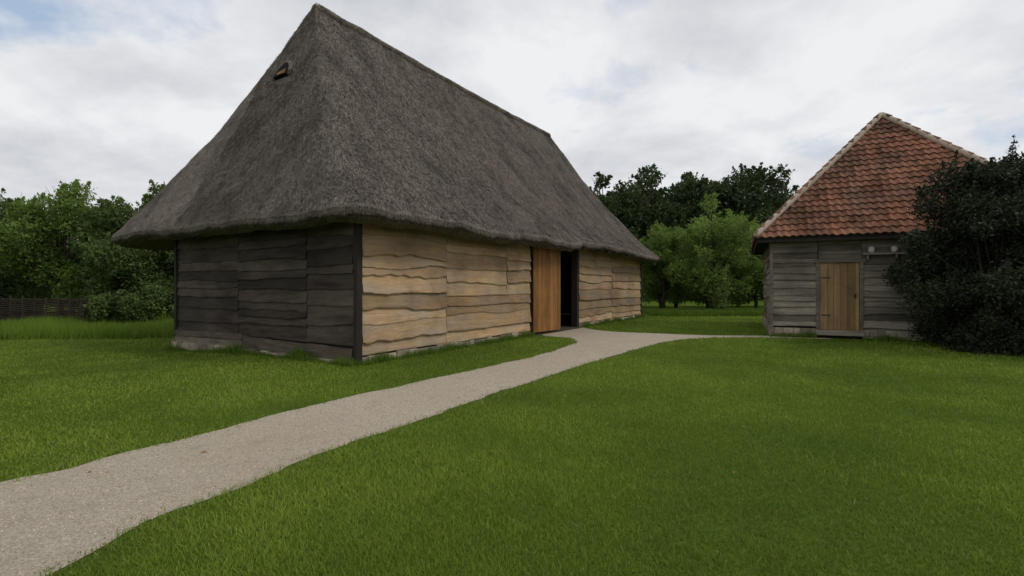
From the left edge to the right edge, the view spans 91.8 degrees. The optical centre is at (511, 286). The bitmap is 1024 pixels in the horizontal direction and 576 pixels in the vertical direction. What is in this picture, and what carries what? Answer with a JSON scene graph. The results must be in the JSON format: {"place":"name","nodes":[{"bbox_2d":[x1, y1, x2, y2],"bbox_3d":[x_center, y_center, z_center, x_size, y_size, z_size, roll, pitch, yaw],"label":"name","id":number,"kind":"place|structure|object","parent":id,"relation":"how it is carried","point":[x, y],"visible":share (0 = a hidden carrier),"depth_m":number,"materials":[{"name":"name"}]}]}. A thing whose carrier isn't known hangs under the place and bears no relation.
{"place":"outdoors","nodes":[
{"label":"outdoors","id":0,"kind":"place"},
{"bbox_2d":[0,310,173,339],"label":"meadow grass","id":1,"kind":"structure","parent":0,"point":[25,328],"depth_m":17.27,"materials":[{"name":"green plant"}]},
{"bbox_2d":[0,327,829,575],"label":"gravel path","id":2,"kind":"structure","parent":0,"point":[90,503],"depth_m":4.54,"materials":[{"name":"beige gravel"}]},
{"bbox_2d":[87,348,776,510],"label":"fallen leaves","id":3,"kind":"object","parent":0,"point":[249,458],"visible":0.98,"depth_m":4.74,"materials":[{"name":"brown plant"}]},
{"bbox_2d":[0,294,1023,575],"bbox_3d":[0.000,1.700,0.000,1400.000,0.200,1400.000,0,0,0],"label":"ground","id":4,"kind":"structure","parent":0,"point":[670,462],"depth_m":4.75,"materials":[{"name":"green plant"}]},
{"bbox_2d":[3,290,43,314],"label":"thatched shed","id":5,"kind":"structure","parent":4,"relation":"on","point":[36,307],"depth_m":30.63,"materials":[{"name":"wood"}]},
{"bbox_2d":[0,188,66,314],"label":"field maple tree","id":6,"kind":"object","parent":4,"relation":"on","point":[16,287],"visible":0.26,"depth_m":24.68,"materials":[{"name":"green plant"}]},
{"bbox_2d":[0,196,71,312],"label":"willow tree","id":7,"kind":"object","parent":4,"relation":"on","point":[30,281],"depth_m":28.68,"materials":[{"name":"green plant"}]},
{"bbox_2d":[0,295,93,322],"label":"wattle fence","id":8,"kind":"object","parent":4,"relation":"on","point":[22,304],"visible":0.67,"depth_m":21.82,"materials":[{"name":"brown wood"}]},
{"bbox_2d":[0,179,107,315],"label":"willow tree","id":9,"kind":"object","parent":4,"relation":"on","point":[56,264],"visible":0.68,"depth_m":23.75,"materials":[{"name":"green plant"}]},
{"bbox_2d":[81,291,131,321],"bbox_3d":[-18.375,1.121,22.400,1.903,1.792,2.095,0,0,0],"label":"hazel bush","id":10,"kind":"object","parent":4,"relation":"on","point":[102,306],"visible":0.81,"depth_m":21.83,"materials":[{"name":"green plant"}]},
{"bbox_2d":[66,195,171,320],"bbox_3d":[-19.081,-1.216,24.439,4.386,6.471,4.345,0,0,41],"label":"field maple tree","id":11,"kind":"object","parent":4,"relation":"on","point":[118,266],"visible":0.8,"depth_m":23.56,"materials":[{"name":"green plant"}]},
{"bbox_2d":[112,279,173,322],"bbox_3d":[-16.745,0.816,22.552,2.330,2.414,2.638,0,0,-38],"label":"hazel bush","id":12,"kind":"object","parent":4,"relation":"on","point":[146,304],"visible":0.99,"depth_m":21.98,"materials":[{"name":"green plant"}]},
{"bbox_2d":[134,179,173,317],"bbox_3d":[-17.298,-1.731,25.837,4.193,7.516,3.647,0,0,13],"label":"field maple tree","id":13,"kind":"object","parent":4,"relation":"on","point":[167,277],"visible":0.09,"depth_m":24.86,"materials":[{"name":"green plant"}]},
{"bbox_2d":[165,290,173,319],"bbox_3d":[-14.507,0.714,23.388,2.587,2.627,2.468,0,0,0],"label":"hazel bush","id":14,"kind":"object","parent":4,"relation":"on","point":[171,306],"depth_m":22.53,"materials":[{"name":"green plant"}]},
{"bbox_2d":[8,273,760,312],"bbox_3d":[-4.206,-0.803,33.881,97.864,5.048,12.284,0,0,-5],"label":"hedgerow","id":15,"kind":"object","parent":4,"relation":"on","point":[741,302],"depth_m":38.73,"materials":[{"name":"green plant"}]},
{"bbox_2d":[110,2,659,364],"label":"thatched timber barn","id":16,"kind":"structure","parent":4,"relation":"on","point":[336,186],"depth_m":13.08,"materials":[{"name":"plant"}]},
{"bbox_2d":[532,247,560,332],"bbox_3d":[1.174,0.050,16.802,0.087,2.920,1.654,0,0,37],"label":"door leaf","id":17,"kind":"structure","parent":16,"relation":"in","point":[546,285],"depth_m":16.72,"materials":[{"name":"brown wood"}]},
{"bbox_2d":[1,317,1023,575],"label":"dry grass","id":18,"kind":"structure","parent":4,"relation":"on","point":[425,463],"depth_m":4.26,"materials":[{"name":"green plant"}]},
{"bbox_2d":[163,313,955,366],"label":"wall foot grass","id":19,"kind":"structure","parent":4,"relation":"on","point":[298,354],"depth_m":12.18,"materials":[{"name":"green plant"}]},
{"bbox_2d":[589,171,640,238],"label":"broadleaf tree","id":20,"kind":"object","parent":4,"relation":"on","point":[612,201],"visible":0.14,"depth_m":51.05,"materials":[{"name":"green plant"}]},
{"bbox_2d":[610,163,690,300],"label":"broadleaf tree","id":21,"kind":"object","parent":4,"relation":"on","point":[649,211],"visible":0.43,"depth_m":53.10,"materials":[{"name":"green plant"}]},
{"bbox_2d":[639,221,692,308],"bbox_3d":[9.412,-1.218,30.740,3.770,6.086,4.165,0,0,0],"label":"willow tree","id":22,"kind":"object","parent":4,"relation":"on","point":[669,267],"visible":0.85,"depth_m":30.39,"materials":[{"name":"green plant"}]},
{"bbox_2d":[642,226,709,307],"bbox_3d":[11.064,-1.206,33.801,4.593,6.048,5.283,0,0,-26],"label":"willow tree","id":23,"kind":"object","parent":4,"relation":"on","point":[675,294],"visible":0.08,"depth_m":33.05,"materials":[{"name":"green plant"}]},
{"bbox_2d":[656,171,724,299],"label":"broadleaf tree","id":24,"kind":"object","parent":4,"relation":"on","point":[687,193],"visible":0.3,"depth_m":54.73,"materials":[{"name":"green plant"}]},
{"bbox_2d":[671,192,755,309],"bbox_3d":[12.227,-1.891,30.192,5.036,7.435,5.237,0,0,0],"label":"willow tree","id":25,"kind":"object","parent":4,"relation":"on","point":[704,264],"visible":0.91,"depth_m":29.45,"materials":[{"name":"green plant"}]},
{"bbox_2d":[687,225,750,307],"bbox_3d":[14.256,-1.328,35.073,5.940,6.317,4.681,0,0,30],"label":"willow tree","id":26,"kind":"object","parent":4,"relation":"on","point":[696,300],"visible":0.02,"depth_m":34.75,"materials":[{"name":"green plant"}]},
{"bbox_2d":[719,217,763,309],"bbox_3d":[15.442,-1.270,31.250,4.873,6.152,4.552,0,0,0],"label":"willow tree","id":27,"kind":"object","parent":4,"relation":"on","point":[754,267],"visible":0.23,"depth_m":30.66,"materials":[{"name":"green plant"}]},
{"bbox_2d":[709,162,794,300],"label":"broadleaf tree","id":28,"kind":"object","parent":4,"relation":"on","point":[751,186],"visible":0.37,"depth_m":53.27,"materials":[{"name":"green plant"}]},
{"bbox_2d":[765,184,800,208],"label":"broadleaf tree","id":29,"kind":"object","parent":4,"relation":"on","point":[787,197],"visible":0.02,"depth_m":57.62,"materials":[{"name":"green plant"}]},
{"bbox_2d":[750,112,1020,341],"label":"tiled timber outbuilding","id":30,"kind":"structure","parent":4,"relation":"on","point":[825,243],"depth_m":15.37,"materials":[{"name":"grey wood"}]},
{"bbox_2d":[820,263,858,329],"bbox_3d":[10.028,0.305,15.207,1.014,2.050,0.050,0,0,25],"label":"plank door","id":31,"kind":"structure","parent":30,"relation":"in","point":[837,300],"depth_m":15.18,"materials":[{"name":"brown wood"}]},
{"bbox_2d":[879,134,1023,355],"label":"elder shrub","id":32,"kind":"object","parent":4,"relation":"on","point":[985,208],"visible":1,"depth_m":12.11,"materials":[{"name":"green plant"}]},
{"bbox_2d":[0,0,1023,209],"label":"sky","id":33,"kind":"structure","parent":0,"point":[118,96],"materials":[{"name":"white"}]},
{"bbox_2d":[642,307,763,315],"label":"rough grass","id":34,"kind":"structure","parent":0,"point":[686,311],"depth_m":26.94,"materials":[{"name":"green plant"}]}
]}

